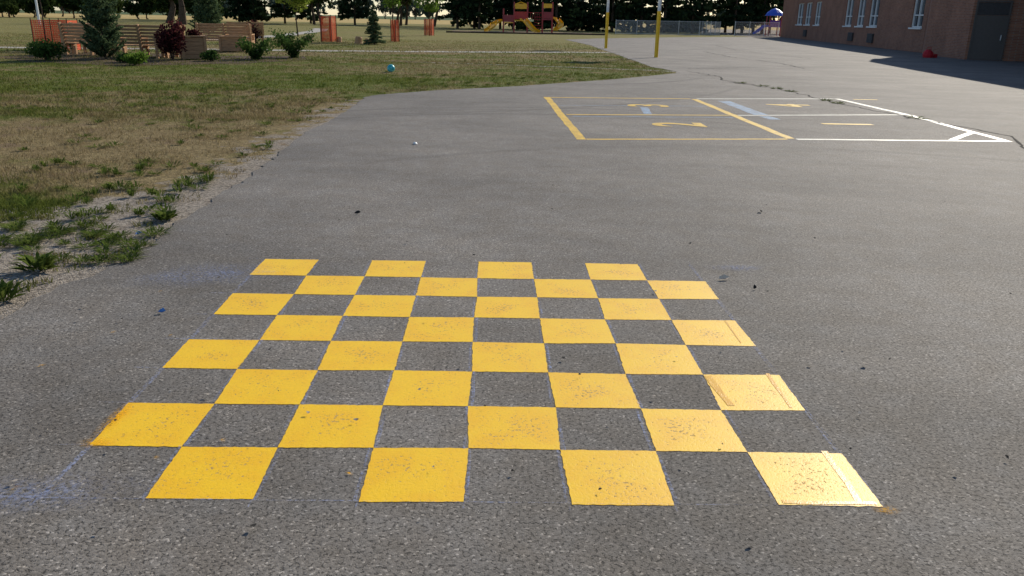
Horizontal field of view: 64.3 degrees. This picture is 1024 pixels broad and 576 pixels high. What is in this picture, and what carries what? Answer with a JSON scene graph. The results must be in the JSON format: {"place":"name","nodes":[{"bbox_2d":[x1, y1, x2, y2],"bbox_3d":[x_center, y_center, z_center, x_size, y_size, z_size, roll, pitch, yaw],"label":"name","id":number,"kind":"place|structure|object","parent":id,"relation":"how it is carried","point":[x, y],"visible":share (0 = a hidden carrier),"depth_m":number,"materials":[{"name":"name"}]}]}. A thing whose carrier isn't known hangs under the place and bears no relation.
{"place":"outdoors","nodes":[
{"label":"outdoors","id":0,"kind":"place"},
{"bbox_2d":[195,23,254,42],"bbox_3d":[-12.901,-11.322,36.734,2.440,1.181,0.802,-1,18,-5],"label":"park bench","id":1,"kind":"object","parent":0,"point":[223,29],"visible":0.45,"depth_m":36.40,"materials":[{"name":"brown wood"}]},
{"bbox_2d":[210,28,328,39],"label":"gravel path","id":2,"kind":"structure","parent":0,"point":[315,30],"depth_m":75.19,"materials":[{"name":"beige gravel"}]},
{"bbox_2d":[0,47,607,52],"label":"gravel path","id":3,"kind":"structure","parent":0,"point":[392,51],"depth_m":39.06,"materials":[{"name":"beige gravel"}]},
{"bbox_2d":[0,10,779,319],"bbox_3d":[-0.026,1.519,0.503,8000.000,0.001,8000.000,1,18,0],"label":"lawn ground","id":4,"kind":"structure","parent":0,"point":[347,29],"depth_m":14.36,"materials":[{"name":"green plant"}]},
{"bbox_2d":[0,279,27,302],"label":"weed plant","id":5,"kind":"object","parent":4,"relation":"on","point":[5,288],"visible":1,"depth_m":4.71,"materials":[{"name":"green plant"}]},
{"bbox_2d":[6,251,60,271],"bbox_3d":[-3.056,-0.157,5.211,0.328,0.108,0.287,-9,21,-28],"label":"weed plant","id":6,"kind":"object","parent":4,"relation":"on","point":[43,261],"visible":1,"depth_m":5.23,"materials":[{"name":"green plant"}]},
{"bbox_2d":[35,0,40,23],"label":"lamp post","id":7,"kind":"object","parent":4,"relation":"on","point":[37,11],"depth_m":89.21,"materials":[{"name":"white metal"}]},
{"bbox_2d":[39,0,46,40],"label":"sapling tree","id":8,"kind":"object","parent":4,"relation":"on","point":[42,20],"visible":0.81,"depth_m":33.13,"materials":[{"name":"brown plant"}]},
{"bbox_2d":[30,18,81,50],"bbox_3d":[-18.607,-10.500,33.761,2.977,1.280,1.194,15,23,36],"label":"orange safety fence","id":9,"kind":"object","parent":4,"relation":"on","point":[54,29],"visible":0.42,"depth_m":33.77,"materials":[{"name":"plastic"}]},
{"bbox_2d":[59,22,113,53],"bbox_3d":[-16.695,-9.854,32.103,0.802,1.181,1.940,10,21,26],"label":"park bench","id":10,"kind":"object","parent":4,"relation":"on","point":[84,50],"visible":0.07,"depth_m":31.45,"materials":[{"name":"brown wood"}]},
{"bbox_2d":[2,52,311,65],"bbox_3d":[-12.806,-8.434,29.850,9.465,0.001,9.186,9,20,22],"label":"garden bed","id":11,"kind":"object","parent":4,"relation":"on","point":[75,59],"visible":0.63,"depth_m":28.15,"materials":[{"name":"soil"}]},
{"bbox_2d":[24,37,72,59],"bbox_3d":[-15.507,-7.964,27.177,1.342,0.773,1.394,10,20,24],"label":"shrub","id":12,"kind":"object","parent":11,"relation":"on","point":[46,50],"visible":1,"depth_m":27.04,"materials":[{"name":"green plant"}]},
{"bbox_2d":[57,22,127,54],"bbox_3d":[-15.748,-9.359,30.659,2.340,1.181,0.802,5,19,11],"label":"park bench","id":13,"kind":"object","parent":11,"relation":"on","point":[72,39],"visible":0.34,"depth_m":30.52,"materials":[{"name":"brown wood"}]},
{"bbox_2d":[78,0,126,58],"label":"young pine tree","id":14,"kind":"object","parent":11,"relation":"on","point":[102,12],"visible":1,"depth_m":27.68,"materials":[{"name":"green plant"}]},
{"bbox_2d":[113,51,127,62],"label":"shrub","id":15,"kind":"object","parent":11,"relation":"on","point":[118,58],"visible":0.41,"depth_m":26.56,"materials":[{"name":"green plant"}]},
{"bbox_2d":[121,49,149,64],"bbox_3d":[-11.734,-7.180,25.379,0.832,0.510,0.881,-11,22,-32],"label":"shrub","id":16,"kind":"object","parent":11,"relation":"on","point":[137,57],"visible":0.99,"depth_m":25.27,"materials":[{"name":"green plant"}]},
{"bbox_2d":[115,24,168,57],"bbox_3d":[-13.445,-9.004,29.709,1.940,1.181,0.802,1,18,0],"label":"park bench","id":17,"kind":"object","parent":11,"relation":"on","point":[137,39],"visible":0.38,"depth_m":29.42,"materials":[{"name":"brown wood"}]},
{"bbox_2d":[152,24,184,58],"bbox_3d":[-12.553,-9.066,29.945,0.802,1.181,1.840,-2,19,-9],"label":"park bench","id":18,"kind":"object","parent":11,"relation":"on","point":[157,49],"visible":0.15,"depth_m":29.23,"materials":[{"name":"brown wood"}]},
{"bbox_2d":[153,18,187,60],"bbox_3d":[-11.608,-8.445,27.736,1.191,1.413,1.032,1,18,0],"label":"purple leaf shrub","id":19,"kind":"object","parent":11,"relation":"on","point":[169,41],"visible":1,"depth_m":27.57,"materials":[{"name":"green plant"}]},
{"bbox_2d":[180,35,207,59],"bbox_3d":[-11.402,-8.601,29.137,0.950,0.822,0.690,-9,21,-27],"label":"wooden planter box","id":20,"kind":"object","parent":11,"relation":"on","point":[196,47],"visible":0.63,"depth_m":28.91,"materials":[{"name":"brown wood"}]},
{"bbox_2d":[185,28,201,37],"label":"planter flowers","id":21,"kind":"object","parent":20,"relation":"in","point":[193,32],"visible":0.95,"depth_m":28.98,"materials":[{"name":"red plant"}]},
{"bbox_2d":[199,49,220,60],"bbox_3d":[-10.460,-8.056,28.196,0.804,0.447,0.566,13,22,33],"label":"shrub","id":22,"kind":"object","parent":11,"relation":"on","point":[211,55],"visible":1,"depth_m":28.12,"materials":[{"name":"green plant"}]},
{"bbox_2d":[235,35,280,59],"bbox_3d":[-9.182,-8.723,29.552,1.683,0.942,1.594,1,18,0],"label":"juniper bush","id":23,"kind":"object","parent":11,"relation":"on","point":[254,51],"visible":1,"depth_m":29.46,"materials":[{"name":"green plant"}]},
{"bbox_2d":[268,28,316,57],"bbox_3d":[-8.502,-9.395,31.272,1.769,1.155,1.789,15,23,37],"label":"juniper bush","id":24,"kind":"object","parent":11,"relation":"on","point":[286,43],"visible":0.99,"depth_m":31.14,"materials":[{"name":"green plant"}]},
{"bbox_2d":[150,208,178,220],"bbox_3d":[-2.805,-0.597,6.584,0.244,0.090,0.308,1,18,0],"label":"weed plant","id":25,"kind":"object","parent":4,"relation":"on","point":[161,215],"visible":1,"depth_m":6.56,"materials":[{"name":"green plant"}]},
{"bbox_2d":[187,0,223,31],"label":"cypress tree","id":26,"kind":"object","parent":4,"relation":"on","point":[206,11],"visible":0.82,"depth_m":58.55,"materials":[{"name":"green plant"}]},
{"bbox_2d":[217,35,247,51],"bbox_3d":[-12.117,-10.613,35.427,1.150,0.662,0.940,-2,19,-8],"label":"wooden planter box","id":27,"kind":"object","parent":4,"relation":"on","point":[227,43],"visible":0.66,"depth_m":35.02,"materials":[{"name":"brown wood"}]},
{"bbox_2d":[226,21,263,40],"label":"park bench","id":28,"kind":"object","parent":4,"relation":"on","point":[257,23],"visible":0.4,"depth_m":44.84,"materials":[{"name":"brown wood"}]},
{"bbox_2d":[244,19,261,42],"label":"purple leaf shrub","id":29,"kind":"object","parent":4,"relation":"on","point":[257,36],"visible":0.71,"depth_m":44.97,"materials":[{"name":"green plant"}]},
{"bbox_2d":[274,0,311,36],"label":"young maple tree","id":30,"kind":"object","parent":4,"relation":"on","point":[295,4],"visible":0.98,"depth_m":60.51,"materials":[{"name":"green plant"}]},
{"bbox_2d":[319,15,336,41],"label":"orange safety fence","id":31,"kind":"object","parent":4,"relation":"on","point":[330,34],"visible":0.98,"depth_m":49.87,"materials":[{"name":"plastic"}]},
{"bbox_2d":[355,36,362,43],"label":"tree stump","id":32,"kind":"object","parent":4,"relation":"on","point":[358,40],"visible":1,"depth_m":48.12,"materials":[{"name":"brown wood"}]},
{"bbox_2d":[363,4,385,44],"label":"spruce tree","id":33,"kind":"object","parent":4,"relation":"on","point":[374,27],"visible":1,"depth_m":46.98,"materials":[{"name":"green plant"}]},
{"bbox_2d":[387,64,394,71],"bbox_3d":[-3.606,-6.548,24.283,0.230,0.230,0.230,20,42,-17],"label":"playground ball","id":34,"kind":"object","parent":4,"relation":"on","point":[390,67],"visible":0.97,"depth_m":24.21,"materials":[{"name":"teal rubber"}]},
{"bbox_2d":[381,0,401,41],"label":"sapling tree","id":35,"kind":"object","parent":4,"relation":"on","point":[391,3],"visible":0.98,"depth_m":51.97,"materials":[{"name":"green plant"}]},
{"bbox_2d":[0,0,783,33],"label":"distant trees","id":36,"kind":"object","parent":4,"relation":"on","point":[583,15],"visible":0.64,"depth_m":117.06,"materials":[{"name":"green plant"}]},
{"bbox_2d":[390,19,399,41],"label":"orange safety fence","id":37,"kind":"object","parent":4,"relation":"on","point":[396,26],"visible":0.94,"depth_m":52.23,"materials":[{"name":"plastic"}]},
{"bbox_2d":[35,0,780,20],"bbox_3d":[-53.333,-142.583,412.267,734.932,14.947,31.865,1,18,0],"label":"distant treeline","id":38,"kind":"object","parent":4,"relation":"on","point":[416,12],"visible":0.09,"depth_m":409.13,"materials":[{"name":"green plant"}]},
{"bbox_2d":[414,0,443,35],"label":"sapling tree","id":39,"kind":"object","parent":4,"relation":"on","point":[432,5],"visible":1,"depth_m":70.12,"materials":[{"name":"green plant"}]},
{"bbox_2d":[424,18,433,35],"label":"orange safety fence","id":40,"kind":"object","parent":4,"relation":"on","point":[428,24],"visible":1,"depth_m":70.90,"materials":[{"name":"plastic"}]},
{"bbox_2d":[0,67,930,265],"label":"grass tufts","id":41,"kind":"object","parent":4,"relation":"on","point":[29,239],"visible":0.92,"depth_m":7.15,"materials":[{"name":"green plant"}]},
{"bbox_2d":[450,30,568,32],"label":"playground surface","id":42,"kind":"object","parent":4,"relation":"on","point":[511,31],"visible":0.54,"depth_m":99.28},
{"bbox_2d":[484,2,563,32],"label":"playground structure","id":43,"kind":"object","parent":4,"relation":"on","point":[521,16],"visible":0.89,"depth_m":91.02,"materials":[{"name":"red plastic"}]},
{"bbox_2d":[446,31,604,34],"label":"playground kerb","id":44,"kind":"structure","parent":4,"relation":"on","point":[523,33],"depth_m":86.86,"materials":[{"name":"brown wood"}]},
{"bbox_2d":[400,61,674,71],"bbox_3d":[0.324,-7.866,28.822,10.864,0.001,0.557,7,19,18],"label":"stone edging","id":45,"kind":"object","parent":4,"relation":"on","point":[553,66],"visible":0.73,"depth_m":28.34,"materials":[{"name":"grey stone"}]},
{"bbox_2d":[615,20,720,35],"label":"chain link fence","id":46,"kind":"object","parent":4,"relation":"on","point":[688,27],"visible":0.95,"depth_m":95.94,"materials":[{"name":"metal"}]},
{"bbox_2d":[702,21,719,34],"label":"chain link fence","id":47,"kind":"object","parent":4,"relation":"on","point":[710,28],"visible":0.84,"depth_m":101.80,"materials":[{"name":"metal"}]},
{"bbox_2d":[734,21,779,36],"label":"chain link fence","id":48,"kind":"object","parent":4,"relation":"on","point":[760,27],"visible":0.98,"depth_m":97.01,"materials":[{"name":"metal"}]},
{"bbox_2d":[753,8,782,35],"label":"climbing frame","id":49,"kind":"object","parent":4,"relation":"on","point":[775,12],"visible":0.7,"depth_m":100.48,"materials":[{"name":"blue plastic"}]},
{"bbox_2d":[54,0,777,19],"label":"sky","id":50,"kind":"structure","parent":0,"point":[334,11],"materials":[{"name":"white"}]},
{"bbox_2d":[0,37,1023,575],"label":"asphalt yard","id":51,"kind":"structure","parent":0,"point":[902,273],"depth_m":4.44,"materials":[{"name":"grey asphalt"}]},
{"bbox_2d":[66,281,809,500],"bbox_3d":[-0.376,0.271,4.210,3.358,0.001,3.069,1,18,0],"label":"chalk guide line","id":52,"kind":"object","parent":51,"relation":"on","point":[386,388],"visible":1,"depth_m":3.66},
{"bbox_2d":[90,259,882,506],"bbox_3d":[-0.198,0.279,4.198,2.989,0.001,2.941,1,18,0],"label":"painted checkerboard","id":53,"kind":"object","parent":51,"relation":"on","point":[624,477],"visible":1,"depth_m":3.56,"materials":[{"name":"yellow paint"}]},
{"bbox_2d":[705,321,876,503],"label":"paint ridge","id":54,"kind":"structure","parent":53,"relation":"on","point":[728,402],"depth_m":3.05,"materials":[{"name":"paint"}]},
{"bbox_2d":[12,95,1011,540],"bbox_3d":[4.180,-1.959,11.137,13.209,0.008,17.983,1,18,0],"label":"scattered grit","id":55,"kind":"object","parent":51,"relation":"on","point":[460,363],"visible":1,"depth_m":3.48,"materials":[{"name":"grey gravel"}]},
{"bbox_2d":[604,0,609,47],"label":"basketball hoop","id":56,"kind":"object","parent":51,"relation":"on","point":[606,27],"visible":1,"depth_m":47.10,"materials":[{"name":"yellow paint"}]},
{"bbox_2d":[628,104,668,106],"bbox_3d":[2.663,-3.582,15.994,0.804,0.001,0.435,1,18,0],"label":"painted number","id":57,"kind":"object","parent":51,"relation":"on","point":[647,105],"visible":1,"depth_m":16.00,"materials":[{"name":"paint"}]},
{"bbox_2d":[654,0,661,56],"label":"basketball hoop","id":58,"kind":"object","parent":51,"relation":"on","point":[657,29],"visible":1,"depth_m":36.54,"materials":[{"name":"yellow paint"}]},
{"bbox_2d":[544,97,793,139],"bbox_3d":[2.381,-3.079,14.469,3.452,0.001,6.603,1,18,0],"label":"painted court line","id":59,"kind":"object","parent":51,"relation":"on","point":[575,131],"visible":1,"depth_m":13.60,"materials":[{"name":"yellow paint"}]},
{"bbox_2d":[652,123,706,126],"bbox_3d":[2.677,-2.640,13.153,0.844,0.001,0.544,1,18,0],"label":"painted number","id":60,"kind":"object","parent":51,"relation":"on","point":[695,124],"visible":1,"depth_m":13.17,"materials":[{"name":"yellow paint"}]},
{"bbox_2d":[582,101,780,119],"bbox_3d":[2.785,-3.451,15.612,3.755,0.001,3.390,1,18,0],"label":"painted court line","id":61,"kind":"object","parent":51,"relation":"on","point":[645,110],"visible":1,"depth_m":15.27,"materials":[{"name":"white paint"}]},
{"bbox_2d":[718,274,728,278],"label":"fallen leaf","id":62,"kind":"object","parent":51,"relation":"on","point":[724,276],"visible":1,"depth_m":5.29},
{"bbox_2d":[550,46,1023,147],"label":"asphalt crack","id":63,"kind":"object","parent":51,"relation":"on","point":[1017,141],"visible":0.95,"depth_m":18.13,"materials":[{"name":"black asphalt"}]},
{"bbox_2d":[767,104,809,106],"bbox_3d":[5.621,-3.692,16.484,0.873,0.001,0.596,1,18,0],"label":"painted number","id":64,"kind":"object","parent":51,"relation":"on","point":[793,105],"visible":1,"depth_m":16.54,"materials":[{"name":"yellow paint"}]},
{"bbox_2d":[822,123,871,124],"bbox_3d":[5.589,-2.731,13.581,0.843,0.001,0.159,1,18,0],"label":"painted number","id":65,"kind":"object","parent":51,"relation":"on","point":[846,124],"visible":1,"depth_m":13.57,"materials":[{"name":"yellow paint"}]},
{"bbox_2d":[739,99,1011,141],"bbox_3d":[5.699,-3.174,14.931,3.466,0.001,6.855,1,18,0],"label":"painted court line","id":66,"kind":"object","parent":51,"relation":"on","point":[961,136],"visible":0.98,"depth_m":12.31,"materials":[{"name":"white paint"}]},
{"bbox_2d":[922,47,937,57],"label":"red school bag","id":67,"kind":"object","parent":51,"relation":"on","point":[928,53],"visible":1,"depth_m":41.97,"materials":[{"name":"fabric"}]},
{"bbox_2d":[780,0,930,52],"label":"walls","id":68,"kind":"structure","parent":0,"point":[894,23],"depth_m":63.23,"materials":[{"name":"brick"}]},
{"bbox_2d":[802,30,873,42],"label":"wall vents","id":69,"kind":"object","parent":68,"relation":"attached to","point":[869,38],"depth_m":64.71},
{"bbox_2d":[795,0,925,28],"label":"windows","id":70,"kind":"structure","parent":68,"relation":"attached to","point":[919,9],"depth_m":63.05,"materials":[{"name":"white paint"}]},
{"bbox_2d":[922,0,1023,60],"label":"gym walls","id":71,"kind":"structure","parent":0,"point":[949,28],"depth_m":41.61,"materials":[{"name":"brown brick"}]},
{"bbox_2d":[967,0,1013,60],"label":"entrance door","id":72,"kind":"structure","parent":71,"relation":"attached to","point":[988,37],"depth_m":39.84,"materials":[{"name":"grey metal"}]}
]}

